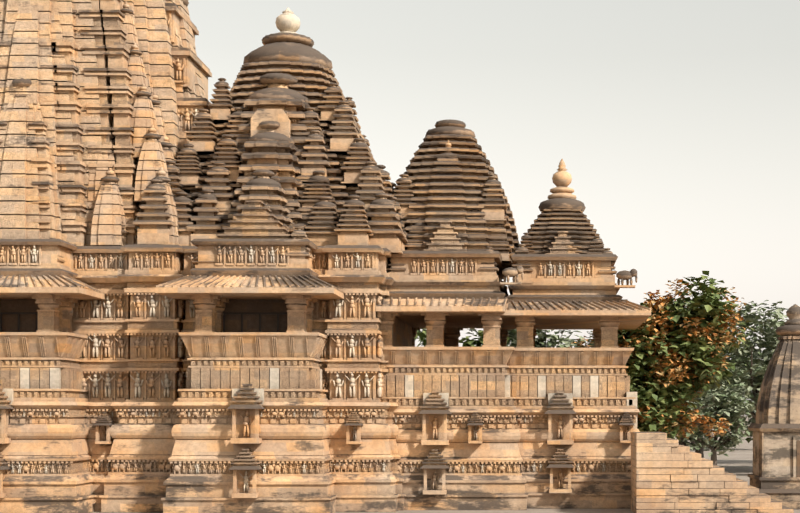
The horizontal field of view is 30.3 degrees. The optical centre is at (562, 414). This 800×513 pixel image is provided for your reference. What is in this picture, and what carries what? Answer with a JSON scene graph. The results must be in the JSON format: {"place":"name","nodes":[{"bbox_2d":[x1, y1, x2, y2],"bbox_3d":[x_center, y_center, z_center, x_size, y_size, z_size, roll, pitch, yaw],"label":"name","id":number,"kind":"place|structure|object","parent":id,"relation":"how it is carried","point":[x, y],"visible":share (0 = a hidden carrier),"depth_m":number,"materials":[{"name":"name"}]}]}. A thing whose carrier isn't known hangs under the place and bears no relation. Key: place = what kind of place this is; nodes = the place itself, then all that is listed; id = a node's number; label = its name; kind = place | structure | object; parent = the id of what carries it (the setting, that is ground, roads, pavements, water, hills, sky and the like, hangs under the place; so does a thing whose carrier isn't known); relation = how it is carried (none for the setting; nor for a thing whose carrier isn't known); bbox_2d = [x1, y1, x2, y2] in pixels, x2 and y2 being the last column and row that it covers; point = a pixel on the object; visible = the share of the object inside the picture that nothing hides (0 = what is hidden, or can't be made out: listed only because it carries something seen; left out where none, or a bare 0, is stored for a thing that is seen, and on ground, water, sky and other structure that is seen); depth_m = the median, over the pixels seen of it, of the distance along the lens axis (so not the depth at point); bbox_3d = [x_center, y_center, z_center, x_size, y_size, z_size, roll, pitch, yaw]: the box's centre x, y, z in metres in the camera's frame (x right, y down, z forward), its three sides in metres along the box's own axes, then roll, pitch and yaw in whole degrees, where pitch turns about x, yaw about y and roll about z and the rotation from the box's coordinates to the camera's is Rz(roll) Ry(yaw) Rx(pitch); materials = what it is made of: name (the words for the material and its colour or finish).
{"place":"outdoors","nodes":[
{"label":"outdoors","id":0,"kind":"place"},
{"bbox_2d":[0,0,211,245],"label":"temple tower","id":1,"kind":"structure","parent":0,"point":[95,95],"depth_m":49.41,"materials":[{"name":"beige stone"}]},
{"bbox_2d":[72,245,394,401],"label":"temple walls","id":2,"kind":"structure","parent":0,"point":[128,282],"depth_m":48.70,"materials":[{"name":"beige stone"}]},
{"bbox_2d":[0,19,632,491],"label":"temple sculpture","id":3,"kind":"object","parent":2,"relation":"attached to","point":[338,385],"visible":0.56,"depth_m":48.62,"materials":[{"name":"beige stone"}]},
{"bbox_2d":[121,8,605,269],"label":"temple mandapa roofs","id":4,"kind":"structure","parent":2,"relation":"on","point":[277,147],"depth_m":51.18,"materials":[{"name":"brown stone"}]},
{"bbox_2d":[89,416,799,512],"bbox_3d":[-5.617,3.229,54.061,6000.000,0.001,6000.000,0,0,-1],"label":"ground","id":5,"kind":"structure","parent":0,"point":[738,461],"depth_m":78.11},
{"bbox_2d":[0,384,639,512],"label":"temple base","id":6,"kind":"object","parent":5,"relation":"on","point":[74,436],"visible":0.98,"depth_m":48.10,"materials":[{"name":"beige stone"}]},
{"bbox_2d":[0,227,651,408],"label":"temple porches","id":7,"kind":"object","parent":6,"relation":"on","point":[254,323],"visible":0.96,"depth_m":48.80,"materials":[{"name":"beige stone"}]},
{"bbox_2d":[415,328,476,346],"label":"tree","id":8,"kind":"object","parent":5,"relation":"on","point":[422,335],"visible":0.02,"depth_m":87.25,"materials":[{"name":"green plant"}]},
{"bbox_2d":[459,330,509,346],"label":"tree","id":9,"kind":"object","parent":5,"relation":"on","point":[472,342],"visible":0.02,"depth_m":81.65,"materials":[{"name":"green plant"}]},
{"bbox_2d":[469,328,593,347],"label":"tree","id":10,"kind":"object","parent":5,"relation":"on","point":[542,338],"visible":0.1,"depth_m":83.35,"materials":[{"name":"green plant"}]},
{"bbox_2d":[567,271,755,441],"bbox_3d":[3.752,-1.169,59.630,7.730,8.997,6.448,0,0,-1],"label":"teak tree","id":11,"kind":"object","parent":5,"relation":"on","point":[675,362],"visible":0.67,"depth_m":58.30,"materials":[{"name":"green plant"}]},
{"bbox_2d":[678,375,744,450],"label":"tree","id":12,"kind":"object","parent":5,"relation":"on","point":[686,441],"depth_m":80.04,"materials":[{"name":"green plant"}]},
{"bbox_2d":[631,432,793,512],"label":"stairs","id":13,"kind":"structure","parent":5,"relation":"on","point":[669,475],"depth_m":46.15,"materials":[{"name":"stone"}]},
{"bbox_2d":[675,362,755,464],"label":"pale tree","id":14,"kind":"object","parent":5,"relation":"on","point":[731,410],"visible":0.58,"depth_m":70.73,"materials":[{"name":"green plant"}]},
{"bbox_2d":[695,330,760,457],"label":"tree","id":15,"kind":"object","parent":5,"relation":"on","point":[701,451],"visible":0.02,"depth_m":88.74,"materials":[{"name":"green plant"}]},
{"bbox_2d":[695,300,787,433],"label":"pale tree","id":16,"kind":"object","parent":5,"relation":"on","point":[766,329],"visible":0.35,"depth_m":75.54,"materials":[{"name":"green plant"}]},
{"bbox_2d":[738,335,771,434],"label":"tree","id":17,"kind":"object","parent":5,"relation":"on","point":[754,364],"visible":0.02,"depth_m":133.01,"materials":[{"name":"green plant"}]},
{"bbox_2d":[747,315,786,423],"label":"tree","id":18,"kind":"object","parent":5,"relation":"on","point":[785,316],"depth_m":84.46,"materials":[{"name":"green plant"}]},
{"bbox_2d":[748,304,799,508],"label":"small shrine","id":19,"kind":"object","parent":5,"relation":"on","point":[775,429],"visible":0.96,"depth_m":49.83,"materials":[{"name":"stone"}]},
{"bbox_2d":[188,0,799,415],"label":"sky","id":20,"kind":"structure","parent":0,"point":[674,124],"materials":[{"name":"white"}]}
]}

